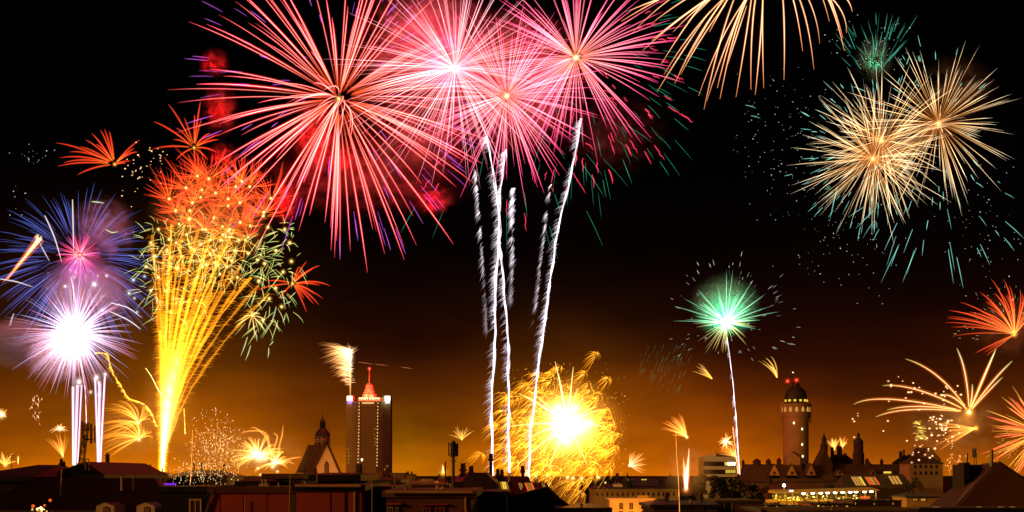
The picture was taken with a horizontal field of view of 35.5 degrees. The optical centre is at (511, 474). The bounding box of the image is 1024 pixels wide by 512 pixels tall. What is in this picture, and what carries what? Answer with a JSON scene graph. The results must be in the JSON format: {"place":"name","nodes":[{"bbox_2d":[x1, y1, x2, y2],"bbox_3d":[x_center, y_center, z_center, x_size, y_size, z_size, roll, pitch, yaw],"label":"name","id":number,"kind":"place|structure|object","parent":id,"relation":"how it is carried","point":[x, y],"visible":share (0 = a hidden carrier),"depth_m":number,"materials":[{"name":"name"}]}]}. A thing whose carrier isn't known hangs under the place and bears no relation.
{"place":"outdoors","nodes":[
{"label":"outdoors","id":0,"kind":"place"},
{"bbox_2d":[30,499,56,511],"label":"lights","id":1,"kind":"object","parent":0,"point":[40,508],"visible":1,"depth_m":60.14,"materials":[{"name":"metal"}]},
{"bbox_2d":[58,459,66,466],"bbox_3d":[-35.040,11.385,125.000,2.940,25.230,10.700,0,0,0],"label":"chimney","id":2,"kind":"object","parent":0,"point":[62,463],"depth_m":124.59,"materials":[{"name":"brick"}]},
{"bbox_2d":[0,478,175,511],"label":"dormer house","id":3,"kind":"structure","parent":0,"point":[84,494],"depth_m":81.18,"materials":[{"name":"tile"}]},
{"bbox_2d":[60,469,61,495],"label":"lightning rod","id":4,"kind":"object","parent":3,"relation":"on","point":[61,484],"visible":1,"depth_m":79.97,"materials":[{"name":"metal"}]},
{"bbox_2d":[78,421,95,464],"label":"lattice mast","id":5,"kind":"object","parent":3,"relation":"on","point":[84,440],"visible":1,"depth_m":87.86,"materials":[{"name":"metal"}]},
{"bbox_2d":[96,502,124,511],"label":"arched dormer","id":6,"kind":"object","parent":3,"relation":"attached to","point":[112,507],"visible":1,"depth_m":75.50,"materials":[{"name":"paint"}]},
{"bbox_2d":[103,506,109,511],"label":"arched window","id":7,"kind":"structure","parent":6,"relation":"in","point":[106,509],"depth_m":75.47,"materials":[{"name":"black glass"}]},
{"bbox_2d":[137,502,160,511],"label":"arched dormer","id":8,"kind":"object","parent":3,"relation":"attached to","point":[150,507],"visible":0.97,"depth_m":75.50,"materials":[{"name":"paint"}]},
{"bbox_2d":[120,475,122,490],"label":"roof vent","id":9,"kind":"object","parent":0,"point":[121,482],"visible":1,"depth_m":75.96,"materials":[{"name":"metal"}]},
{"bbox_2d":[131,474,134,489],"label":"roof vent","id":10,"kind":"object","parent":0,"point":[133,481],"visible":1,"depth_m":76.35,"materials":[{"name":"metal"}]},
{"bbox_2d":[105,452,178,485],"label":"long house","id":11,"kind":"structure","parent":0,"point":[172,478],"depth_m":255.34,"materials":[{"name":"concrete"}]},
{"bbox_2d":[157,485,228,511],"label":"flat dark house","id":12,"kind":"structure","parent":0,"point":[190,498],"depth_m":72.00,"materials":[{"name":"paint"}]},
{"bbox_2d":[189,499,201,511],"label":"window","id":13,"kind":"structure","parent":12,"relation":"in","point":[195,505],"depth_m":71.96,"materials":[{"name":"paint"}]},
{"bbox_2d":[174,461,245,485],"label":"dim long house","id":14,"kind":"structure","parent":0,"point":[203,477],"depth_m":260.00,"materials":[{"name":"black"}]},
{"bbox_2d":[289,474,290,511],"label":"roof pole","id":15,"kind":"object","parent":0,"point":[289,490],"visible":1,"depth_m":57.98,"materials":[{"name":"metal"}]},
{"bbox_2d":[295,412,341,473],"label":"church","id":16,"kind":"structure","parent":0,"point":[319,455],"depth_m":666.71,"materials":[{"name":"stone"}]},
{"bbox_2d":[324,461,328,472],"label":"lancet window","id":17,"kind":"structure","parent":16,"relation":"in","point":[326,466],"depth_m":659.29,"materials":[{"name":"brown glass"}]},
{"bbox_2d":[346,368,391,476],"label":"slab tower","id":18,"kind":"structure","parent":0,"point":[368,426],"depth_m":1250.93,"materials":[{"name":"concrete"}]},
{"bbox_2d":[371,460,372,511],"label":"roof pole","id":19,"kind":"object","parent":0,"point":[371,485],"visible":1,"depth_m":55.00,"materials":[{"name":"metal"}]},
{"bbox_2d":[370,474,409,484],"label":"lean house","id":20,"kind":"structure","parent":0,"point":[384,478],"depth_m":151.54,"materials":[{"name":"brown"}]},
{"bbox_2d":[390,473,408,478],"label":"flat roof","id":21,"kind":"structure","parent":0,"point":[402,475],"depth_m":420.00,"materials":[{"name":"stone"}]},
{"bbox_2d":[406,471,416,481],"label":"plant roof","id":22,"kind":"structure","parent":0,"point":[411,477],"depth_m":430.45,"materials":[{"name":"stone"}]},
{"bbox_2d":[411,479,437,481],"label":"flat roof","id":23,"kind":"structure","parent":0,"point":[424,480],"depth_m":302.55,"materials":[{"name":"ceramic"}]},
{"bbox_2d":[437,474,447,482],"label":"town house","id":24,"kind":"structure","parent":0,"point":[440,479],"depth_m":804.47,"materials":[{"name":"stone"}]},
{"bbox_2d":[448,441,457,486],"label":"antenna mast","id":25,"kind":"object","parent":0,"point":[454,449],"visible":0.94,"depth_m":83.93,"materials":[{"name":"metal"}]},
{"bbox_2d":[0,0,1023,475],"label":"sky","id":26,"kind":"structure","parent":0,"point":[560,237],"materials":[{"name":"black"}]},
{"bbox_2d":[545,474,561,489],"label":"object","id":27,"kind":"structure","parent":0,"point":[549,480],"depth_m":789.88,"materials":[{"name":"stone"}]},
{"bbox_2d":[553,478,576,502],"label":"town house","id":28,"kind":"structure","parent":0,"point":[565,495],"depth_m":391.93,"materials":[{"name":"stone"}]},
{"bbox_2d":[559,485,586,502],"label":"town house","id":29,"kind":"structure","parent":0,"point":[578,494],"depth_m":438.07,"materials":[{"name":"stone"}]},
{"bbox_2d":[565,478,583,490],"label":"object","id":30,"kind":"structure","parent":0,"point":[573,484],"depth_m":758.24,"materials":[{"name":"stone"}]},
{"bbox_2d":[613,473,623,483],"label":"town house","id":31,"kind":"structure","parent":0,"point":[617,481],"depth_m":646.11,"materials":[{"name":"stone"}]},
{"bbox_2d":[605,495,654,511],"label":"lit wing","id":32,"kind":"structure","parent":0,"point":[623,504],"depth_m":429.95,"materials":[{"name":"orange paint"}]},
{"bbox_2d":[619,502,623,509],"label":"window","id":33,"kind":"structure","parent":32,"relation":"in","point":[621,504],"depth_m":429.95,"materials":[{"name":"glass"}]},
{"bbox_2d":[629,502,633,509],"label":"window","id":34,"kind":"structure","parent":32,"relation":"in","point":[631,504],"depth_m":429.95,"materials":[{"name":"glass"}]},
{"bbox_2d":[588,472,678,505],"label":"building","id":35,"kind":"structure","parent":0,"point":[628,487],"depth_m":500.00,"materials":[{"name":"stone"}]},
{"bbox_2d":[243,476,1023,502],"bbox_3d":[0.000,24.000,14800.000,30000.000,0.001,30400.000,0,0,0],"label":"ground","id":36,"kind":"structure","parent":0,"point":[585,482],"depth_m":7945.75,"materials":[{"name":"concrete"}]},
{"bbox_2d":[0,465,68,494],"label":"hip roof house","id":37,"kind":"structure","parent":36,"relation":"on","point":[10,479],"depth_m":86.56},
{"bbox_2d":[58,462,167,480],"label":"gable house","id":38,"kind":"structure","parent":36,"relation":"on","point":[112,470],"depth_m":93.95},
{"bbox_2d":[205,485,296,511],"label":"red house","id":39,"kind":"structure","parent":36,"relation":"on","point":[272,498],"depth_m":66.00,"materials":[{"name":"concrete"}]},
{"bbox_2d":[259,479,269,485],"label":"twin chimney","id":40,"kind":"object","parent":39,"relation":"on","point":[262,484],"visible":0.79,"depth_m":70.10,"materials":[{"name":"brick"}]},
{"bbox_2d":[234,478,281,485],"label":"roof","id":41,"kind":"structure","parent":36,"relation":"on","point":[257,482],"depth_m":73.65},
{"bbox_2d":[262,474,317,484],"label":"back roof","id":42,"kind":"structure","parent":36,"relation":"on","point":[296,478],"depth_m":77.85,"materials":[{"name":"ceramic"}]},
{"bbox_2d":[304,466,317,473],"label":"church annex","id":43,"kind":"object","parent":36,"relation":"on","point":[314,471],"visible":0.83,"depth_m":612.00,"materials":[{"name":"stone"}]},
{"bbox_2d":[292,483,389,511],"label":"red block","id":44,"kind":"structure","parent":36,"relation":"on","point":[334,497],"depth_m":60.00,"materials":[{"name":"paint"}]},
{"bbox_2d":[308,464,377,482],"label":"roof hut","id":45,"kind":"object","parent":36,"relation":"on","point":[358,476],"visible":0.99,"depth_m":65.99,"materials":[{"name":"ceramic"}]},
{"bbox_2d":[373,485,410,511],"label":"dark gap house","id":46,"kind":"structure","parent":36,"relation":"on","point":[379,502],"depth_m":64.00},
{"bbox_2d":[406,482,450,486],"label":"strip","id":47,"kind":"object","parent":36,"relation":"on","point":[423,484],"visible":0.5,"depth_m":200.00,"materials":[{"name":"ceramic"}]},
{"bbox_2d":[382,485,482,511],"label":"pale window house","id":48,"kind":"structure","parent":36,"relation":"on","point":[437,498],"depth_m":58.00,"materials":[{"name":"concrete"}]},
{"bbox_2d":[387,507,392,511],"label":"window","id":49,"kind":"structure","parent":48,"relation":"in","point":[389,509],"depth_m":57.96,"materials":[{"name":"paint"}]},
{"bbox_2d":[423,507,430,511],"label":"window","id":50,"kind":"structure","parent":48,"relation":"in","point":[425,509],"depth_m":57.96,"materials":[{"name":"brown glass"}]},
{"bbox_2d":[435,507,444,511],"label":"window","id":51,"kind":"structure","parent":48,"relation":"in","point":[437,509],"depth_m":57.96,"materials":[{"name":"brown glass"}]},
{"bbox_2d":[451,463,498,486],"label":"hatched house","id":52,"kind":"structure","parent":36,"relation":"on","point":[461,476],"depth_m":94.63,"materials":[{"name":"stone"}]},
{"bbox_2d":[463,472,499,488],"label":"roof","id":53,"kind":"structure","parent":36,"relation":"on","point":[486,480],"depth_m":82.00,"materials":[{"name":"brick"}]},
{"bbox_2d":[479,489,509,511],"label":"terrace house","id":54,"kind":"structure","parent":36,"relation":"on","point":[492,500],"depth_m":70.00,"materials":[{"name":"black"}]},
{"bbox_2d":[488,453,530,495],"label":"mansard house","id":55,"kind":"structure","parent":36,"relation":"on","point":[515,484],"depth_m":103.58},
{"bbox_2d":[521,483,548,492],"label":"second mansard","id":56,"kind":"object","parent":36,"relation":"on","point":[526,487],"visible":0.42,"depth_m":96.55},
{"bbox_2d":[507,486,568,511],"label":"sloping roof","id":57,"kind":"structure","parent":36,"relation":"on","point":[544,499],"depth_m":87.00,"materials":[{"name":"black"}]},
{"bbox_2d":[553,503,611,511],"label":"black house","id":58,"kind":"structure","parent":36,"relation":"on","point":[586,507],"depth_m":80.57,"materials":[{"name":"black"}]},
{"bbox_2d":[691,474,707,499],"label":"tree","id":59,"kind":"object","parent":36,"relation":"on","point":[698,484],"visible":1,"depth_m":449.49,"materials":[{"name":"green plant"}]},
{"bbox_2d":[698,453,736,497],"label":"office block","id":60,"kind":"structure","parent":36,"relation":"on","point":[723,466],"depth_m":539.85,"materials":[{"name":"beige concrete"}]},
{"bbox_2d":[707,475,730,497],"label":"tree","id":61,"kind":"object","parent":36,"relation":"on","point":[717,484],"visible":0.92,"depth_m":329.26,"materials":[{"name":"green plant"}]},
{"bbox_2d":[726,477,746,497],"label":"tree","id":62,"kind":"object","parent":36,"relation":"on","point":[735,487],"visible":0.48,"depth_m":343.67,"materials":[{"name":"green plant"}]},
{"bbox_2d":[740,506,767,511],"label":"dark hollow house","id":63,"kind":"structure","parent":36,"relation":"on","point":[749,508],"depth_m":137.26,"materials":[{"name":"stone"}]},
{"bbox_2d":[741,483,769,499],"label":"tree","id":64,"kind":"object","parent":36,"relation":"on","point":[752,487],"visible":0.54,"depth_m":348.71,"materials":[{"name":"green plant"}]},
{"bbox_2d":[791,452,801,471],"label":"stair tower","id":65,"kind":"structure","parent":36,"relation":"on","point":[797,468],"depth_m":727.00,"materials":[{"name":"brick"}]},
{"bbox_2d":[737,372,899,494],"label":"town hall","id":66,"kind":"structure","parent":36,"relation":"on","point":[795,412],"depth_m":731.00,"materials":[{"name":"brick"}]},
{"bbox_2d":[766,487,878,504],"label":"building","id":67,"kind":"structure","parent":36,"relation":"on","point":[797,494],"depth_m":426.86,"materials":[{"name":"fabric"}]},
{"bbox_2d":[813,449,832,472],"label":"gabled wing","id":68,"kind":"structure","parent":36,"relation":"on","point":[822,463],"depth_m":726.00,"materials":[{"name":"brown"}]},
{"bbox_2d":[820,434,827,452],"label":"lantern turret","id":69,"kind":"object","parent":36,"relation":"on","point":[823,445],"visible":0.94,"depth_m":733.98,"materials":[{"name":"orange metal"}]},
{"bbox_2d":[852,430,863,464],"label":"lantern turret","id":70,"kind":"object","parent":36,"relation":"on","point":[858,456],"visible":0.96,"depth_m":733.07,"materials":[{"name":"orange metal"}]},
{"bbox_2d":[903,477,923,491],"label":"tree","id":71,"kind":"object","parent":36,"relation":"on","point":[910,486],"visible":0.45,"depth_m":478.89,"materials":[{"name":"green plant"}]},
{"bbox_2d":[891,488,940,506],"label":"pale shop","id":72,"kind":"structure","parent":36,"relation":"on","point":[912,498],"depth_m":380.00,"materials":[{"name":"paint"}]},
{"bbox_2d":[898,457,943,490],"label":"old block","id":73,"kind":"structure","parent":36,"relation":"on","point":[927,472],"depth_m":600.00,"materials":[{"name":"stone"}]},
{"bbox_2d":[658,477,665,483],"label":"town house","id":74,"kind":"structure","parent":0,"point":[661,480],"depth_m":770.26,"materials":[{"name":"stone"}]},
{"bbox_2d":[639,492,721,511],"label":"dark row house","id":75,"kind":"structure","parent":0,"point":[668,505],"depth_m":140.00,"materials":[{"name":"stone"}]},
{"bbox_2d":[685,507,691,511],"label":"window","id":76,"kind":"structure","parent":75,"relation":"in","point":[687,509],"depth_m":139.89,"materials":[{"name":"glass"}]},
{"bbox_2d":[696,507,703,511],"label":"window","id":77,"kind":"structure","parent":75,"relation":"in","point":[698,509],"depth_m":139.96,"materials":[{"name":"glass"}]},
{"bbox_2d":[678,495,696,499],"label":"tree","id":78,"kind":"object","parent":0,"point":[680,497],"visible":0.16,"depth_m":299.08,"materials":[{"name":"green plant"}]},
{"bbox_2d":[678,480,697,499],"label":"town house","id":79,"kind":"structure","parent":0,"point":[685,491],"depth_m":601.27,"materials":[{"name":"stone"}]},
{"bbox_2d":[703,498,765,511],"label":"violet house","id":80,"kind":"structure","parent":0,"point":[731,504],"depth_m":149.96,"materials":[{"name":"stone"}]},
{"bbox_2d":[717,503,732,511],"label":"window","id":81,"kind":"structure","parent":80,"relation":"in","point":[726,507],"depth_m":149.94,"materials":[{"name":"glass"}]},
{"bbox_2d":[737,475,758,496],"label":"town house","id":82,"kind":"structure","parent":0,"point":[746,482],"depth_m":651.47,"materials":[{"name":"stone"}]},
{"bbox_2d":[763,478,782,499],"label":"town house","id":83,"kind":"structure","parent":0,"point":[768,496],"depth_m":637.08,"materials":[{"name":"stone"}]},
{"bbox_2d":[764,502,783,506],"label":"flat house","id":84,"kind":"structure","parent":0,"point":[774,504],"depth_m":330.38,"materials":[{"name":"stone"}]},
{"bbox_2d":[783,505,814,506],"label":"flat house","id":85,"kind":"structure","parent":0,"point":[797,506],"depth_m":336.76,"materials":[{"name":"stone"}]},
{"bbox_2d":[797,501,853,506],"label":"flat house","id":86,"kind":"structure","parent":0,"point":[830,504],"depth_m":345.00,"materials":[{"name":"stone"}]},
{"bbox_2d":[818,483,842,488],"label":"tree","id":87,"kind":"object","parent":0,"point":[828,486],"visible":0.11,"depth_m":470.11,"materials":[{"name":"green plant"}]},
{"bbox_2d":[757,507,908,511],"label":"bottom house","id":88,"kind":"structure","parent":0,"point":[835,509],"depth_m":123.10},
{"bbox_2d":[830,445,852,463],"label":"stepped wing","id":89,"kind":"structure","parent":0,"point":[840,458],"depth_m":746.04,"materials":[{"name":"black"}]},
{"bbox_2d":[832,498,900,506],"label":"flat house","id":90,"kind":"structure","parent":0,"point":[877,502],"depth_m":350.00,"materials":[{"name":"stone"}]},
{"bbox_2d":[833,471,909,498],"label":"attic house","id":91,"kind":"structure","parent":0,"point":[888,486],"depth_m":522.37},
{"bbox_2d":[891,449,909,463],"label":"side block","id":92,"kind":"structure","parent":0,"point":[902,456],"depth_m":768.10,"materials":[{"name":"stone"}]},
{"bbox_2d":[910,447,940,460],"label":"roof","id":93,"kind":"structure","parent":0,"point":[924,452],"depth_m":900.17,"materials":[{"name":"tile"}]},
{"bbox_2d":[914,482,944,495],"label":"town house","id":94,"kind":"structure","parent":0,"point":[934,491],"depth_m":404.95,"materials":[{"name":"stone"}]},
{"bbox_2d":[943,478,949,492],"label":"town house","id":95,"kind":"structure","parent":0,"point":[946,486],"depth_m":794.21,"materials":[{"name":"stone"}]},
{"bbox_2d":[908,506,1023,511],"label":"parapet","id":96,"kind":"structure","parent":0,"point":[966,508],"depth_m":42.00,"materials":[{"name":"metal"}]},
{"bbox_2d":[930,449,1023,505],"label":"roof","id":97,"kind":"structure","parent":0,"point":[992,483],"depth_m":70.00,"materials":[{"name":"tile"}]},
{"bbox_2d":[967,448,976,465],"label":"roof antennas","id":98,"kind":"object","parent":97,"relation":"attached to","point":[974,454],"visible":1,"depth_m":74.50,"materials":[{"name":"metal"}]}
]}

